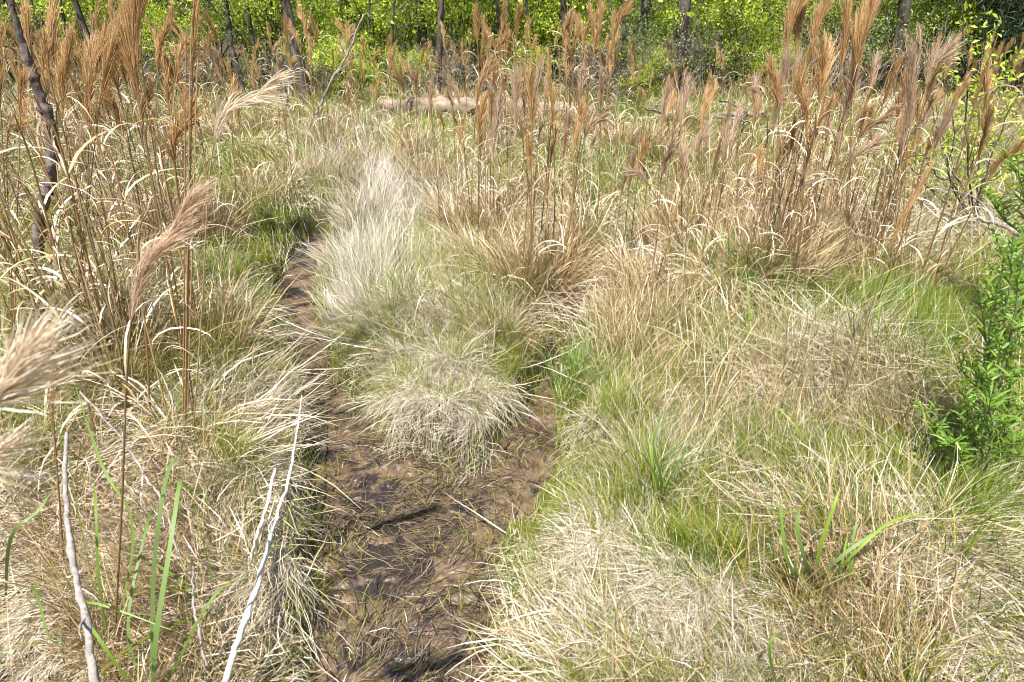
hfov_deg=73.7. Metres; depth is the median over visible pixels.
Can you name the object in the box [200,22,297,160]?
bushy bluestem
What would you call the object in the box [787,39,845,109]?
bushy bluestem
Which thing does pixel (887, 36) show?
woodland shrub
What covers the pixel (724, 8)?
woodland shrub
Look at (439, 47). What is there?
sapling
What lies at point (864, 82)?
bare bush
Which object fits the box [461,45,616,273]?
bushy bluestem
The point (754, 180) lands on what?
bushy bluestem
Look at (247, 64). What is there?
bushy bluestem
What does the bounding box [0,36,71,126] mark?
bushy bluestem
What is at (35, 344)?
bushy bluestem
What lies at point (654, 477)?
broad leaf grass
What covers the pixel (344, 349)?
fine green grass
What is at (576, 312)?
grass tussock
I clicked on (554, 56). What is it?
sapling
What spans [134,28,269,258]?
bushy bluestem
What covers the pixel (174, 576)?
broad leaf grass
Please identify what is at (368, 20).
sapling
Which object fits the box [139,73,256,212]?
bushy bluestem
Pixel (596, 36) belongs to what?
bushy bluestem
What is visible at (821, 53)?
bushy bluestem
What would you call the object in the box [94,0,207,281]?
bushy bluestem
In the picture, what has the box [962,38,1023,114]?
bushy bluestem
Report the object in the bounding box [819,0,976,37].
sapling
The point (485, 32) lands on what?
bushy bluestem
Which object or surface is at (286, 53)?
bushy bluestem
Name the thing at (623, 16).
bushy bluestem
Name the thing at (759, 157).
bushy bluestem
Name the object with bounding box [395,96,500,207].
bushy bluestem
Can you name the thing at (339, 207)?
grass tussock
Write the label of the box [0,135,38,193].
bushy bluestem
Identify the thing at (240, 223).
grass tussock
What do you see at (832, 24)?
woodland tree
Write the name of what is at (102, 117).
bushy bluestem
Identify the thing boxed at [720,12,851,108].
bare bush
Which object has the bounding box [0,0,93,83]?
woodland shrub
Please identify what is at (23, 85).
bushy bluestem
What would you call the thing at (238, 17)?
woodland shrub
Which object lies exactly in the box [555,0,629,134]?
bushy bluestem
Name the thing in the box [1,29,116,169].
bushy bluestem
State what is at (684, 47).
bare bush
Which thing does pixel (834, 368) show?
grass tussock
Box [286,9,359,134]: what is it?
bushy bluestem
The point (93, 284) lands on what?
bushy bluestem
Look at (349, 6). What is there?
woodland tree
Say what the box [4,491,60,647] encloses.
broad leaf grass
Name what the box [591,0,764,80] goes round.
woodland shrub
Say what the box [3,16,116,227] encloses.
bushy bluestem
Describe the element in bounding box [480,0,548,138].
bushy bluestem
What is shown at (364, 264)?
silvery straw
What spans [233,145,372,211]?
grass tussock
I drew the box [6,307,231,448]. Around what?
grass tussock
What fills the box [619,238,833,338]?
grass tussock
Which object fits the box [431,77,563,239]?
bushy bluestem
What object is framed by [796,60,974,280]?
bushy bluestem
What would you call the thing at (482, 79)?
bushy bluestem
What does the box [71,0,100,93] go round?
woodland tree
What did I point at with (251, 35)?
sapling
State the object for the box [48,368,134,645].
broad leaf grass
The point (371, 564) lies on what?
water
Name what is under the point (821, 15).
bushy bluestem
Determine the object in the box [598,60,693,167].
bushy bluestem
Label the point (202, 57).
bushy bluestem
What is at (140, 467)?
thin twig
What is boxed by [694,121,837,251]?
bushy bluestem
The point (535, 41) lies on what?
bushy bluestem
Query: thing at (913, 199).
bushy bluestem
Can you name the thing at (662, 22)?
woodland shrub
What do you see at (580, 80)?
bushy bluestem
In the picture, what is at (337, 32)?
woodland
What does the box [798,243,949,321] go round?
broad leaf grass
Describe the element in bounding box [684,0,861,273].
bushy bluestem
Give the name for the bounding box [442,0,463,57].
sapling
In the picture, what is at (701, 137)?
bushy bluestem
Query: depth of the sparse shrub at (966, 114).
4.89 m
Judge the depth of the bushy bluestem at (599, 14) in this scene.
7.27 m
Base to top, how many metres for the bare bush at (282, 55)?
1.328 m
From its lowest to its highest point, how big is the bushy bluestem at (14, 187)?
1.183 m
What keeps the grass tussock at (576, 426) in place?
on the mud
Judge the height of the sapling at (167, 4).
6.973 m
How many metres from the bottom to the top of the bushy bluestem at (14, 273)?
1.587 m
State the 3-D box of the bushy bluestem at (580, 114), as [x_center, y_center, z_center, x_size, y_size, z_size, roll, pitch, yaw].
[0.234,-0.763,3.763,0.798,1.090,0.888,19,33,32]
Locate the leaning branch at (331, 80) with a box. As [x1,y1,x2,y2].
[303,13,371,139]
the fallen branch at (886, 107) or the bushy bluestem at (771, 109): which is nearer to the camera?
the bushy bluestem at (771, 109)
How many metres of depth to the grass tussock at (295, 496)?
2.37 m
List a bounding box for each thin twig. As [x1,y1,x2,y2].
[79,391,181,559]
[191,570,207,666]
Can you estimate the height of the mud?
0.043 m
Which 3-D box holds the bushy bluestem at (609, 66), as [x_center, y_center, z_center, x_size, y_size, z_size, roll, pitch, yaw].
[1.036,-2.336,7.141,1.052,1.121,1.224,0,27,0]
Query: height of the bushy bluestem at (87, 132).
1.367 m
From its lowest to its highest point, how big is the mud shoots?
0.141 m
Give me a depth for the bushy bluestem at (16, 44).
5.63 m
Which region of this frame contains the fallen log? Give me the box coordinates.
[380,94,592,117]
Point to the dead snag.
(39, 92)
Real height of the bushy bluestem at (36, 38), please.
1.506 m
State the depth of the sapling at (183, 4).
11.15 m
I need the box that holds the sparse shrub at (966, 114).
[881,0,1023,226]
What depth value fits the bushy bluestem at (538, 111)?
5.57 m
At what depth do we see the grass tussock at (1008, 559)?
1.96 m
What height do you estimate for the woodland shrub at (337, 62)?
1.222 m
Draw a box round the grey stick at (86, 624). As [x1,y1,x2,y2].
[62,432,99,681]
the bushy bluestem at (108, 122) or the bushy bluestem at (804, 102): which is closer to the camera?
the bushy bluestem at (804, 102)
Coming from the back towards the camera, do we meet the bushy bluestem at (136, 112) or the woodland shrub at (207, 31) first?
the woodland shrub at (207, 31)
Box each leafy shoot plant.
[911,174,1023,487]
[978,144,1023,315]
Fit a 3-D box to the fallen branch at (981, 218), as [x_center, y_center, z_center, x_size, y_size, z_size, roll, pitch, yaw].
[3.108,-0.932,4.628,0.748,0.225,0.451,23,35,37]
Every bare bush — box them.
[138,29,220,98]
[232,34,341,109]
[379,38,463,97]
[418,29,509,94]
[562,22,657,106]
[590,0,715,104]
[622,6,735,100]
[663,0,814,99]
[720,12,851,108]
[802,11,928,98]
[850,0,994,98]
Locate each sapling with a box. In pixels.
[4,0,141,88]
[28,0,53,68]
[48,0,219,89]
[57,0,85,87]
[165,0,174,95]
[169,0,295,77]
[180,0,285,91]
[188,0,241,81]
[244,0,267,92]
[335,0,343,87]
[345,0,416,94]
[382,0,490,95]
[433,0,443,94]
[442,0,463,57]
[471,0,594,96]
[481,0,543,75]
[494,0,511,96]
[552,10,561,85]
[561,0,578,99]
[603,0,693,104]
[625,0,725,87]
[671,0,691,95]
[685,0,776,90]
[767,0,795,90]
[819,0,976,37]
[921,1,984,85]
[1010,77,1023,98]
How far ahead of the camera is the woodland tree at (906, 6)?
10.04 m
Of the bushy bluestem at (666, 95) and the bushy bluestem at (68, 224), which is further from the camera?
the bushy bluestem at (666, 95)
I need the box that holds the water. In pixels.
[299,256,453,681]
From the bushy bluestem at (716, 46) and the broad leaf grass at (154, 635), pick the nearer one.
the broad leaf grass at (154, 635)
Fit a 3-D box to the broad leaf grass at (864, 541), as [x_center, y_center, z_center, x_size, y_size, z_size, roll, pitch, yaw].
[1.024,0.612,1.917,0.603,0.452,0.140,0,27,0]
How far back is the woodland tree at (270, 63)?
12.36 m
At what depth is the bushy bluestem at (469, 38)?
9.91 m
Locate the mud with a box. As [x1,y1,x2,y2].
[275,231,581,681]
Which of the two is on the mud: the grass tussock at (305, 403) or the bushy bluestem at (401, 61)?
the grass tussock at (305, 403)
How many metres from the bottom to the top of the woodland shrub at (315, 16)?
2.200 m
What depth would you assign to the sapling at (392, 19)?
10.61 m
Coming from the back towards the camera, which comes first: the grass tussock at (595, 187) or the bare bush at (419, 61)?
the bare bush at (419, 61)
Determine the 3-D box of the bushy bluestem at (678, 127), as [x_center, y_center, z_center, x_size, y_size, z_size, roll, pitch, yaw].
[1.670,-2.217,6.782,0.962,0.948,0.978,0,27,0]
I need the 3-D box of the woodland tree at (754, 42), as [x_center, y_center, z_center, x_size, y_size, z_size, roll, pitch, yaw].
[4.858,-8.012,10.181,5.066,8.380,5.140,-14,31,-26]
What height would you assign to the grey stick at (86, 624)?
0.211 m
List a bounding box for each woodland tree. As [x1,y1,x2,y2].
[7,0,43,78]
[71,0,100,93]
[153,0,167,81]
[222,0,245,96]
[261,2,274,78]
[280,0,312,106]
[343,0,371,93]
[415,0,428,88]
[533,0,546,82]
[626,0,650,95]
[671,0,689,99]
[742,0,766,89]
[813,0,839,75]
[876,0,911,102]
[978,6,1014,82]
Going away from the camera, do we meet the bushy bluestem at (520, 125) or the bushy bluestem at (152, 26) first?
the bushy bluestem at (520, 125)
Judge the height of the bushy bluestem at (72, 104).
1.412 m
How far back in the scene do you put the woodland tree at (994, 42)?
11.44 m
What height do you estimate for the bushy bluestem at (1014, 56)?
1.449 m
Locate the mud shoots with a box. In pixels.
[305,346,558,681]
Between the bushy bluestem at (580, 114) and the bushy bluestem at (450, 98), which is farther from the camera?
the bushy bluestem at (450, 98)
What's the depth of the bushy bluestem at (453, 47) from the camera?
9.55 m
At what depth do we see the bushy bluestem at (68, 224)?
2.74 m
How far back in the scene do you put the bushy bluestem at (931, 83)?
4.27 m
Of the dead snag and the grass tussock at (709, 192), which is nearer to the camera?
the dead snag
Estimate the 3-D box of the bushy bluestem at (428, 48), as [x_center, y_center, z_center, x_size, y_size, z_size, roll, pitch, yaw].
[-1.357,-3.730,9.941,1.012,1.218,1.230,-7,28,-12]
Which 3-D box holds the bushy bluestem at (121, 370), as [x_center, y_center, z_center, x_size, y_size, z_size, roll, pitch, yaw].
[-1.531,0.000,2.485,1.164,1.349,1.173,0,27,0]
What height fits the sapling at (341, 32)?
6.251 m
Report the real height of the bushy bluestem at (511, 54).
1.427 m
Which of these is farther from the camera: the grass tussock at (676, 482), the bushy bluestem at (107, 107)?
the bushy bluestem at (107, 107)
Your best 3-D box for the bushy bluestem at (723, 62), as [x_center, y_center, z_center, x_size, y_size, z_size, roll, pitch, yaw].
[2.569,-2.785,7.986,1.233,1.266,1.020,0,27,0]
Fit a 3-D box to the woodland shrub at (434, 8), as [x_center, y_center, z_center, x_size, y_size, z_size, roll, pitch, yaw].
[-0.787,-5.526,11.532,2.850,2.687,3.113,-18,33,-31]
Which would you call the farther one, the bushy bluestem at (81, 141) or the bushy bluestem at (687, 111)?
the bushy bluestem at (687, 111)
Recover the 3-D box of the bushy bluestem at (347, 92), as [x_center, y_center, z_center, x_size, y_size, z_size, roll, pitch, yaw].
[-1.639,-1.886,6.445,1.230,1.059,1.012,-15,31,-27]
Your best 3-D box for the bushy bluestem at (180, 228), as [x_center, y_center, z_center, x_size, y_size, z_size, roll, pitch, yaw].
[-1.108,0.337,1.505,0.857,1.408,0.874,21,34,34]
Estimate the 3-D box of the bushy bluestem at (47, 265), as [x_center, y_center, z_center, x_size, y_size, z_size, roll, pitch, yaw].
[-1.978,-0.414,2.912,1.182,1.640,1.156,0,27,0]
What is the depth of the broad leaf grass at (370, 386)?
3.18 m
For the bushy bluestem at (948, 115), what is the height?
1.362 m
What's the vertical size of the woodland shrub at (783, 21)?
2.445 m
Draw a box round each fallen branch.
[629,100,779,123]
[879,93,897,118]
[918,186,1021,237]
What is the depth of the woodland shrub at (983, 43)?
12.75 m
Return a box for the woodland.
[0,0,1023,67]
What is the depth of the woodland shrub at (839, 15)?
10.36 m
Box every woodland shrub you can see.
[0,0,22,84]
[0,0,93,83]
[1,0,161,85]
[35,0,176,85]
[98,0,219,96]
[144,0,285,83]
[180,0,330,92]
[204,0,380,81]
[264,0,436,97]
[295,0,418,94]
[298,26,378,101]
[315,0,471,72]
[360,39,434,98]
[371,0,516,81]
[383,0,552,83]
[437,0,587,94]
[481,0,596,83]
[497,34,562,96]
[544,0,705,91]
[549,0,653,78]
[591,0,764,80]
[617,43,688,101]
[636,0,808,98]
[646,0,775,90]
[661,0,859,75]
[731,0,893,87]
[732,22,816,94]
[734,0,943,90]
[809,0,992,81]
[826,0,1005,91]
[874,0,1023,97]
[948,0,1021,82]
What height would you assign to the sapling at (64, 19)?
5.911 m
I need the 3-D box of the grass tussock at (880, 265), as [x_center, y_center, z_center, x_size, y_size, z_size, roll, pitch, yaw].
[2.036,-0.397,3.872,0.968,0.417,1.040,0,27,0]
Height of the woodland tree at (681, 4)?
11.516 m
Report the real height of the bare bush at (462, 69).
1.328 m
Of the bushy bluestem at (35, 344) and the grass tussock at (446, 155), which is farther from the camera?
the grass tussock at (446, 155)
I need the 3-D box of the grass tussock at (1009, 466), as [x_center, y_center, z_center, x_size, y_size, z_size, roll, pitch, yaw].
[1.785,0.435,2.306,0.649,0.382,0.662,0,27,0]
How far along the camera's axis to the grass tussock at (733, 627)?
1.85 m
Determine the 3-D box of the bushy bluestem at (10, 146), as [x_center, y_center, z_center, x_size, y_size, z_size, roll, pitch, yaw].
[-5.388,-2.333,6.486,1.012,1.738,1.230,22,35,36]
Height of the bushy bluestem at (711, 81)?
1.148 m
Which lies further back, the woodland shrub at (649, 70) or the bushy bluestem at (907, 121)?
the woodland shrub at (649, 70)
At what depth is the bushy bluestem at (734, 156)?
5.00 m
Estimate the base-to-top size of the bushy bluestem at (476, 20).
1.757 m
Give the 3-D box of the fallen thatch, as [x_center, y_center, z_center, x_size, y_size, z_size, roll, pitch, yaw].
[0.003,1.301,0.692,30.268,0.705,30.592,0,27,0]
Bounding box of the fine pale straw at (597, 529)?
[1,83,1023,681]
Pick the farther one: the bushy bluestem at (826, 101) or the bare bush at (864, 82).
the bare bush at (864, 82)
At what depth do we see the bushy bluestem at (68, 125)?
5.20 m
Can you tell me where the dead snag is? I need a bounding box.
[2,0,59,275]
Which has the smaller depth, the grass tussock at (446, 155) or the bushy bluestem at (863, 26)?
the bushy bluestem at (863, 26)
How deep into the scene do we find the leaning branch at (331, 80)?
7.07 m
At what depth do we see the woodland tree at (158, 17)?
11.65 m
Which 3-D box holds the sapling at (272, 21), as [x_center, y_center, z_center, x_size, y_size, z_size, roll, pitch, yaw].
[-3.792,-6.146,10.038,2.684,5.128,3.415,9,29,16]
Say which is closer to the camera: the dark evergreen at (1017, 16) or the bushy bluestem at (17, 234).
the bushy bluestem at (17, 234)
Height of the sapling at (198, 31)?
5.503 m
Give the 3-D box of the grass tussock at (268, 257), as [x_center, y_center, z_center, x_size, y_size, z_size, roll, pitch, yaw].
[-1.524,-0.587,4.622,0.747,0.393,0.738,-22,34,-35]
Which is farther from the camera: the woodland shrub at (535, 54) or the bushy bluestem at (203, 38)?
the woodland shrub at (535, 54)
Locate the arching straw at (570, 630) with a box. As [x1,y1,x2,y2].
[0,68,1023,681]
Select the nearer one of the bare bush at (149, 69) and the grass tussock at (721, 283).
the grass tussock at (721, 283)
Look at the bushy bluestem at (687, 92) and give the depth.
4.33 m
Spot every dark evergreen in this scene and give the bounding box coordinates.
[687,0,853,71]
[866,0,1023,100]
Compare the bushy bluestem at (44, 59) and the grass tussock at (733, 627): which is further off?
the bushy bluestem at (44, 59)
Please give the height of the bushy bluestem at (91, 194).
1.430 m
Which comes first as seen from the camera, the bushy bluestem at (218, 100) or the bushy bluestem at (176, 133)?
the bushy bluestem at (176, 133)
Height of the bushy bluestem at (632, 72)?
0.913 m
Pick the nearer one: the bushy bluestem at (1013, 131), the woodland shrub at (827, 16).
the bushy bluestem at (1013, 131)
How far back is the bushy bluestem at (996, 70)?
7.34 m
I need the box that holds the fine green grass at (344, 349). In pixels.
[0,61,1023,681]
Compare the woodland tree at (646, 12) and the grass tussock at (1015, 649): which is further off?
the woodland tree at (646, 12)
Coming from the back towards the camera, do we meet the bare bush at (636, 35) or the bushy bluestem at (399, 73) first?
the bare bush at (636, 35)
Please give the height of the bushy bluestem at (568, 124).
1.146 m
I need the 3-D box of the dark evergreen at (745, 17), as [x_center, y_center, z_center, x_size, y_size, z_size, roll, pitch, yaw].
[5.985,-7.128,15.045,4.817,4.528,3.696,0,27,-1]
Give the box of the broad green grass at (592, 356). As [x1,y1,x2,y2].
[0,70,1014,679]
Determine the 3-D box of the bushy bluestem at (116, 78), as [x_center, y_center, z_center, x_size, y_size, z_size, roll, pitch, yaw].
[-2.100,-0.975,3.953,1.267,1.706,1.051,0,27,0]
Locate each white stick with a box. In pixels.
[221,395,301,681]
[249,468,276,558]
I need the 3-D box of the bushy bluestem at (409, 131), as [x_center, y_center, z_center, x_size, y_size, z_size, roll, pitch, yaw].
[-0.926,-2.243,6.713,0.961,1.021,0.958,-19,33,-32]
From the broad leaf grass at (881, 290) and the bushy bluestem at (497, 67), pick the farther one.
the bushy bluestem at (497, 67)
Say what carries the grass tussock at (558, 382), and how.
on the mud
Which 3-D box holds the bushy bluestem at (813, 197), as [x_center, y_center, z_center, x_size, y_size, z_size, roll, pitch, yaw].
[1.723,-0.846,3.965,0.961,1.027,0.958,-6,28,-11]
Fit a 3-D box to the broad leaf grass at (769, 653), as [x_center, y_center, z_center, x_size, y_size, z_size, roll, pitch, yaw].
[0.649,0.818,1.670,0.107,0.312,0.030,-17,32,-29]
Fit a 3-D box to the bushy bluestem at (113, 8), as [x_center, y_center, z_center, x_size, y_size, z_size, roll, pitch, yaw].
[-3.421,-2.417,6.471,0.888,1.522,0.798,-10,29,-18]
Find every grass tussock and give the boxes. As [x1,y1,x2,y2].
[0,261,121,325]
[0,539,147,681]
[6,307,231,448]
[110,189,272,258]
[133,410,340,554]
[140,280,313,373]
[142,483,364,680]
[225,337,337,452]
[232,226,329,288]
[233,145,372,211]
[279,223,411,292]
[288,265,424,355]
[295,144,374,189]
[300,168,432,236]
[311,257,449,349]
[329,233,464,288]
[337,304,543,443]
[345,274,499,365]
[356,321,549,509]
[380,134,475,170]
[391,202,517,271]
[435,283,567,366]
[454,234,597,329]
[475,422,834,681]
[527,312,639,434]
[533,377,668,483]
[550,392,762,534]
[556,167,632,212]
[562,495,876,681]
[565,222,637,291]
[580,208,668,258]
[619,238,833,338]
[649,177,767,219]
[682,267,1014,475]
[717,414,1023,681]
[826,239,947,287]
[889,224,1000,296]
[915,481,1023,625]
[966,413,1023,504]
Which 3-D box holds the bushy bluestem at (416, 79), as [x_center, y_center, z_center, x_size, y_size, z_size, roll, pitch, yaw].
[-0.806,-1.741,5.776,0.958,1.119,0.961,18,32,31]
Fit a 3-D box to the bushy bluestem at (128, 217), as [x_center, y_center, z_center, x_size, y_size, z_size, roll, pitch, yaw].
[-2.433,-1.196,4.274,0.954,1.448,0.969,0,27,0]
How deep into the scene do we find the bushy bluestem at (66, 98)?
4.25 m
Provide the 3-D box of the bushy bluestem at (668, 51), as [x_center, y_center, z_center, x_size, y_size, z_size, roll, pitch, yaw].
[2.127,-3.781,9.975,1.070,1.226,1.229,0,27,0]
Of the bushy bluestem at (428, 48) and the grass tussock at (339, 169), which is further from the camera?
the bushy bluestem at (428, 48)
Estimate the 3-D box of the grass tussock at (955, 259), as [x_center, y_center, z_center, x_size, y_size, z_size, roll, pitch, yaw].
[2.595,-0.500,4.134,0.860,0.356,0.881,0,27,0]
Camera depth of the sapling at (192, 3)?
9.69 m
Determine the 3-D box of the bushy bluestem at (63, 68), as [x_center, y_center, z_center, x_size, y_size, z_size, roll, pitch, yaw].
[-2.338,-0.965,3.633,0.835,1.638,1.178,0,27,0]
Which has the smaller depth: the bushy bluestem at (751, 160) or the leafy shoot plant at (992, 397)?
the leafy shoot plant at (992, 397)
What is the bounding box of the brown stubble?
[0,50,1023,681]
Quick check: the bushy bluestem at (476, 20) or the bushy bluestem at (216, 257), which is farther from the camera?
the bushy bluestem at (476, 20)
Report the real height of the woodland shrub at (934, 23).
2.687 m
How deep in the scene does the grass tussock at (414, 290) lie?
3.53 m
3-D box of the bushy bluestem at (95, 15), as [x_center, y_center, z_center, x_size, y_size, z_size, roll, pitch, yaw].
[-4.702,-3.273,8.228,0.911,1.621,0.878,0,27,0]
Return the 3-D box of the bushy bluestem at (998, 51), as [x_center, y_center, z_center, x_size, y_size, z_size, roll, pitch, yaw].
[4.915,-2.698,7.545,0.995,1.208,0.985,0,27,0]
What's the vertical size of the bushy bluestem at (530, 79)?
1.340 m
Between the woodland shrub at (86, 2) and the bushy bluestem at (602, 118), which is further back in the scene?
the woodland shrub at (86, 2)
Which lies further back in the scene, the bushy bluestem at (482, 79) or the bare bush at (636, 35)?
the bare bush at (636, 35)
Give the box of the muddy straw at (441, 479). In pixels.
[301,345,557,681]
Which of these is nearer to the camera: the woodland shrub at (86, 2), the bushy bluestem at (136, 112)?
the bushy bluestem at (136, 112)
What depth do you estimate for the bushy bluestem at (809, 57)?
4.23 m
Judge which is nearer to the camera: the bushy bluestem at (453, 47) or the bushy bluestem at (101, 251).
the bushy bluestem at (101, 251)
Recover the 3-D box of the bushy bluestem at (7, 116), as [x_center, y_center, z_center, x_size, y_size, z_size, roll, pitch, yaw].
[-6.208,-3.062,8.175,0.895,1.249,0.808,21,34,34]
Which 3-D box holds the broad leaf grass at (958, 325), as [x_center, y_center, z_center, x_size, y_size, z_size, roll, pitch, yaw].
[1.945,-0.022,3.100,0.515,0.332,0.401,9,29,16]
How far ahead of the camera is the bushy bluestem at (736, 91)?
10.39 m
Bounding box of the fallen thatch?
[0,68,1023,681]
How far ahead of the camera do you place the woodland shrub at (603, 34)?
12.36 m
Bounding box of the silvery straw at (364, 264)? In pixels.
[0,68,1023,681]
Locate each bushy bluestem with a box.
[0,8,56,366]
[0,20,141,187]
[0,27,175,307]
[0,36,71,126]
[0,52,34,138]
[0,81,179,342]
[0,84,210,415]
[0,95,238,387]
[0,114,214,405]
[0,118,62,279]
[0,119,35,160]
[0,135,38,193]
[0,143,40,220]
[0,152,182,419]
[0,163,207,424]
[0,181,249,536]
[0,195,121,434]
[0,200,337,528]
[0,204,33,267]
[0,285,125,510]
[1,0,149,358]
[1,23,94,160]
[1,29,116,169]
[1,65,17,126]
[1,80,222,284]
[1,165,240,681]
[1,389,199,676]
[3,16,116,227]
[3,126,302,447]
[10,29,144,221]
[11,0,124,278]
[13,30,164,228]
[20,46,132,169]
[22,65,215,312]
[29,41,149,260]
[31,62,169,231]
[40,69,170,227]
[44,26,203,255]
[56,24,222,256]
[65,63,151,164]
[66,12,283,272]
[70,23,298,334]
[73,0,165,133]
[76,0,299,542]
[76,98,308,362]
[82,89,305,376]
[91,47,253,248]
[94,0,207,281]
[95,47,164,151]
[97,10,265,255]
[109,0,204,166]
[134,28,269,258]
[138,16,215,145]
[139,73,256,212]
[164,10,240,125]
[165,36,249,135]
[183,43,289,220]
[189,16,283,157]
[193,10,250,142]
[197,56,305,218]
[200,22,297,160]
[219,60,321,198]
[223,47,344,216]
[233,44,317,131]
[234,36,294,138]
[263,10,332,142]
[285,1,359,159]
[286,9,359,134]
[293,84,395,174]
[306,20,381,124]
[321,93,401,178]
[322,34,381,127]
[324,16,397,135]
[338,73,421,183]
[344,35,414,123]
[352,37,418,133]
[364,66,471,193]
[365,62,432,172]
[371,46,432,123]
[375,62,455,163]
[381,53,448,123]
[383,58,509,238]
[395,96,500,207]
[397,40,437,98]
[397,88,538,277]
[403,78,526,248]
[403,87,513,187]
[417,40,462,97]
[418,83,604,334]
[425,28,480,97]
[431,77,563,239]
[433,55,600,336]
[434,52,479,119]
[439,19,518,150]
[443,109,563,233]
[446,57,606,311]
[453,0,543,170]
[453,46,527,170]
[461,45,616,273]
[461,71,567,228]
[467,66,594,205]
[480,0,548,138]
[485,20,542,132]
[487,99,633,294]
[490,103,623,314]
[498,17,565,142]
[505,73,593,216]
[508,61,634,239]
[509,115,621,354]
[518,14,557,142]
[525,9,599,152]
[530,0,607,125]
[534,64,676,260]
[539,92,655,242]
[553,9,619,146]
[554,4,605,127]
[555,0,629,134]
[561,0,636,147]
[563,60,663,165]
[563,162,698,298]
[565,0,647,139]
[574,132,665,305]
[575,72,805,319]
[575,134,742,320]
[579,162,777,343]
[585,66,663,160]
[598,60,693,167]
[605,79,722,257]
[605,102,708,229]
[612,34,658,106]
[619,64,690,156]
[620,84,765,255]
[620,95,776,297]
[622,38,690,113]
[624,138,835,330]
[633,69,716,162]
[649,70,716,134]
[652,104,777,252]
[653,124,753,224]
[661,71,717,252]
[663,42,733,129]
[665,36,727,106]
[673,94,787,226]
[678,73,753,170]
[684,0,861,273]
[689,32,860,296]
[692,44,771,149]
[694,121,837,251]
[703,27,867,300]
[705,65,923,316]
[709,156,937,467]
[712,43,869,232]
[714,127,904,261]
[716,72,805,216]
[717,45,769,105]
[730,70,892,238]
[734,0,900,290]
[734,58,904,281]
[744,62,857,217]
[752,44,790,104]
[771,79,913,247]
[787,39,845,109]
[788,48,924,236]
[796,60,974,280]
[802,0,947,304]
[810,46,922,247]
[820,48,958,250]
[825,45,897,110]
[826,34,1023,316]
[828,70,983,306]
[830,85,963,282]
[834,81,990,260]
[840,22,971,318]
[877,46,957,109]
[882,44,970,133]
[884,28,947,116]
[910,23,995,133]
[924,38,1023,150]
[944,58,1023,160]
[945,84,1023,151]
[952,41,1023,154]
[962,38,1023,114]
[963,32,1023,125]
[980,110,1023,139]
[993,49,1022,137]
[1007,33,1023,120]
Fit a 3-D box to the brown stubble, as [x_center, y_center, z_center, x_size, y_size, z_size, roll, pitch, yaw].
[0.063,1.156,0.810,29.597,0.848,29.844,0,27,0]
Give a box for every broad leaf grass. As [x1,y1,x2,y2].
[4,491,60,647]
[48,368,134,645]
[86,454,264,681]
[99,506,214,674]
[366,374,375,398]
[621,405,707,502]
[768,630,789,681]
[779,488,975,587]
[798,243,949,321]
[892,291,993,348]
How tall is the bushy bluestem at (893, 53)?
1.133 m
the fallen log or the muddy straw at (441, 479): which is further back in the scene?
the fallen log

